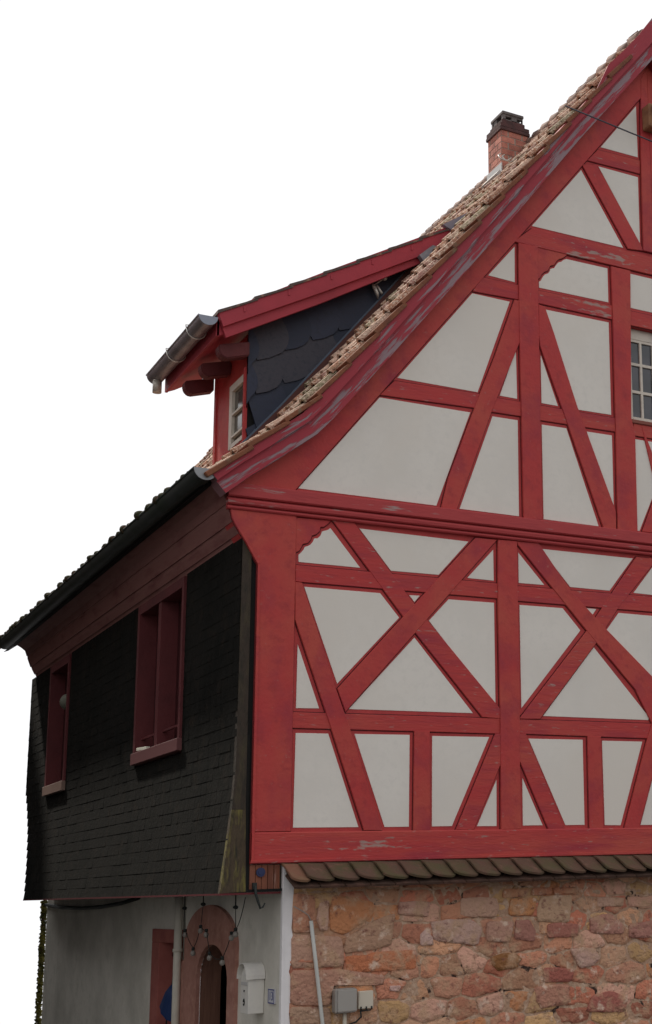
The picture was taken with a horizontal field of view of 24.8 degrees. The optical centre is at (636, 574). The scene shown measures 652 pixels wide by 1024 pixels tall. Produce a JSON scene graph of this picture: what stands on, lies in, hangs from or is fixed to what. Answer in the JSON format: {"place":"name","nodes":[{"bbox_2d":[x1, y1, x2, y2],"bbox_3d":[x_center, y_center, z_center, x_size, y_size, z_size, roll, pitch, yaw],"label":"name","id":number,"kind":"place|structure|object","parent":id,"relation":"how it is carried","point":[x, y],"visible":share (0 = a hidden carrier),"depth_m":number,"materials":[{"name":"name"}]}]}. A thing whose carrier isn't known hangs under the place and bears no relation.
{"place":"outdoors","nodes":[
{"label":"outdoors","id":0,"kind":"place"},
{"bbox_2d":[136,746,149,750],"bbox_3d":[-4.683,1.653,13.470,0.040,0.048,0.361,6,-14,-32],"label":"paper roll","id":1,"kind":"object","parent":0,"point":[141,748],"visible":0.82,"depth_m":13.44,"materials":[{"name":"white paper"}]},
{"bbox_2d":[0,0,651,1023],"label":"sky","id":2,"kind":"structure","parent":0,"point":[164,163],"materials":[{"name":"white"}]},
{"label":"ground","id":3,"kind":"structure","parent":0,"visible":0},
{"bbox_2d":[0,19,651,1023],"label":"half timbered house","id":4,"kind":"structure","parent":3,"relation":"on","point":[342,629],"depth_m":12.66,"materials":[{"name":"red paint"}]},
{"bbox_2d":[34,900,47,1023],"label":"ivy","id":5,"kind":"object","parent":4,"relation":"attached to","point":[40,969],"visible":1,"depth_m":18.31,"materials":[{"name":"green plant"}]},
{"bbox_2d":[42,654,71,795],"bbox_3d":[-6.845,1.815,16.956,0.200,1.580,1.100,6,-14,-32],"label":"window","id":6,"kind":"structure","parent":4,"relation":"in","point":[60,672],"depth_m":17.29,"materials":[{"name":"paint"}]},
{"bbox_2d":[60,694,65,709],"bbox_3d":[-6.708,1.337,16.799,0.210,0.540,0.210,6,-14,-32],"label":"globe lamp","id":7,"kind":"object","parent":4,"relation":"hanging from","point":[63,702],"visible":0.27,"depth_m":16.68,"materials":[{"name":"white glass"}]},
{"bbox_2d":[44,898,139,909],"bbox_3d":[-6.397,3.826,16.504,0.044,0.144,4.702,6,-14,-32],"label":"sagging cable","id":8,"kind":"object","parent":4,"relation":"attached to","point":[114,904],"visible":0.96,"depth_m":16.17,"materials":[{"name":"rubber"}]},
{"bbox_2d":[130,576,186,765],"bbox_3d":[-4.399,0.935,13.271,0.200,1.560,1.620,6,-14,-32],"label":"window","id":9,"kind":"structure","parent":4,"relation":"in","point":[158,709],"depth_m":13.34,"materials":[{"name":"paint"}]},
{"bbox_2d":[159,978,172,1023],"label":"umbrella","id":10,"kind":"object","parent":4,"relation":"in","point":[165,1006],"visible":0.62,"depth_m":13.26,"materials":[{"name":"blue fabric"}]},
{"bbox_2d":[149,929,182,1023],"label":"door","id":11,"kind":"structure","parent":4,"relation":"in","point":[162,939],"depth_m":13.80,"materials":[{"name":"paint"}]},
{"bbox_2d":[179,905,238,1023],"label":"doorway","id":12,"kind":"structure","parent":4,"relation":"in","point":[215,990],"depth_m":12.68,"materials":[{"name":"red stone"}]},
{"bbox_2d":[182,895,245,965],"bbox_3d":[-3.587,2.998,11.989,0.042,0.570,1.753,6,-14,-32],"label":"string light","id":13,"kind":"object","parent":4,"relation":"hanging from","point":[234,933],"visible":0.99,"depth_m":11.99,"materials":[{"name":"glass"},{"name":"plastic"}]},
{"bbox_2d":[237,962,264,1013],"bbox_3d":[-3.070,3.285,11.292,0.155,0.389,0.236,6,-14,-32],"label":"mailbox","id":14,"kind":"object","parent":4,"relation":"attached to","point":[251,975],"visible":1,"depth_m":11.23,"materials":[{"name":"metal"}]},
{"bbox_2d":[252,883,264,908],"bbox_3d":[-2.917,2.480,10.963,0.094,0.201,0.055,6,-14,-32],"label":"iron hook","id":15,"kind":"object","parent":4,"relation":"hanging from","point":[254,886],"visible":1,"depth_m":10.94,"materials":[{"name":"black metal"}]},
{"bbox_2d":[256,868,264,876],"bbox_3d":[-2.920,2.311,11.027,0.069,0.069,0.019,6,-14,-32],"label":"round badge","id":16,"kind":"object","parent":4,"relation":"attached to","point":[260,872],"visible":1,"depth_m":11.02,"materials":[{"name":"blue metal"}]},
{"bbox_2d":[268,989,275,1003],"bbox_3d":[-2.845,3.288,11.073,0.016,0.110,0.142,6,-14,-32],"label":"house number sign","id":17,"kind":"object","parent":4,"relation":"attached to","point":[271,996],"visible":1,"depth_m":11.05,"materials":[{"name":"metal"}]},
{"bbox_2d":[293,906,324,1023],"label":"conduit pipe","id":18,"kind":"object","parent":4,"relation":"attached to","point":[316,972],"visible":1,"depth_m":11.07,"materials":[{"name":"grey plastic"}]},
{"bbox_2d":[332,987,356,1023],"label":"meter box","id":19,"kind":"object","parent":4,"relation":"attached to","point":[344,1001],"visible":1,"depth_m":11.09,"materials":[{"name":"grey plastic"}]},
{"bbox_2d":[349,990,372,1023],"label":"junction box","id":20,"kind":"object","parent":4,"relation":"attached to","point":[364,999],"visible":1,"depth_m":11.22,"materials":[{"name":"beige plastic"}]},
{"bbox_2d":[565,105,651,141],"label":"overhead wire","id":21,"kind":"object","parent":4,"relation":"attached to","point":[608,123],"visible":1,"depth_m":13.88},
{"bbox_2d":[631,329,651,425],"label":"window","id":22,"kind":"structure","parent":4,"relation":"in","point":[641,341],"depth_m":14.10,"materials":[{"name":"white paint"}]},
{"bbox_2d":[642,103,651,132],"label":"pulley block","id":23,"kind":"structure","parent":4,"relation":"attached to","point":[647,116],"depth_m":14.55,"materials":[{"name":"brown wood"}]}
]}

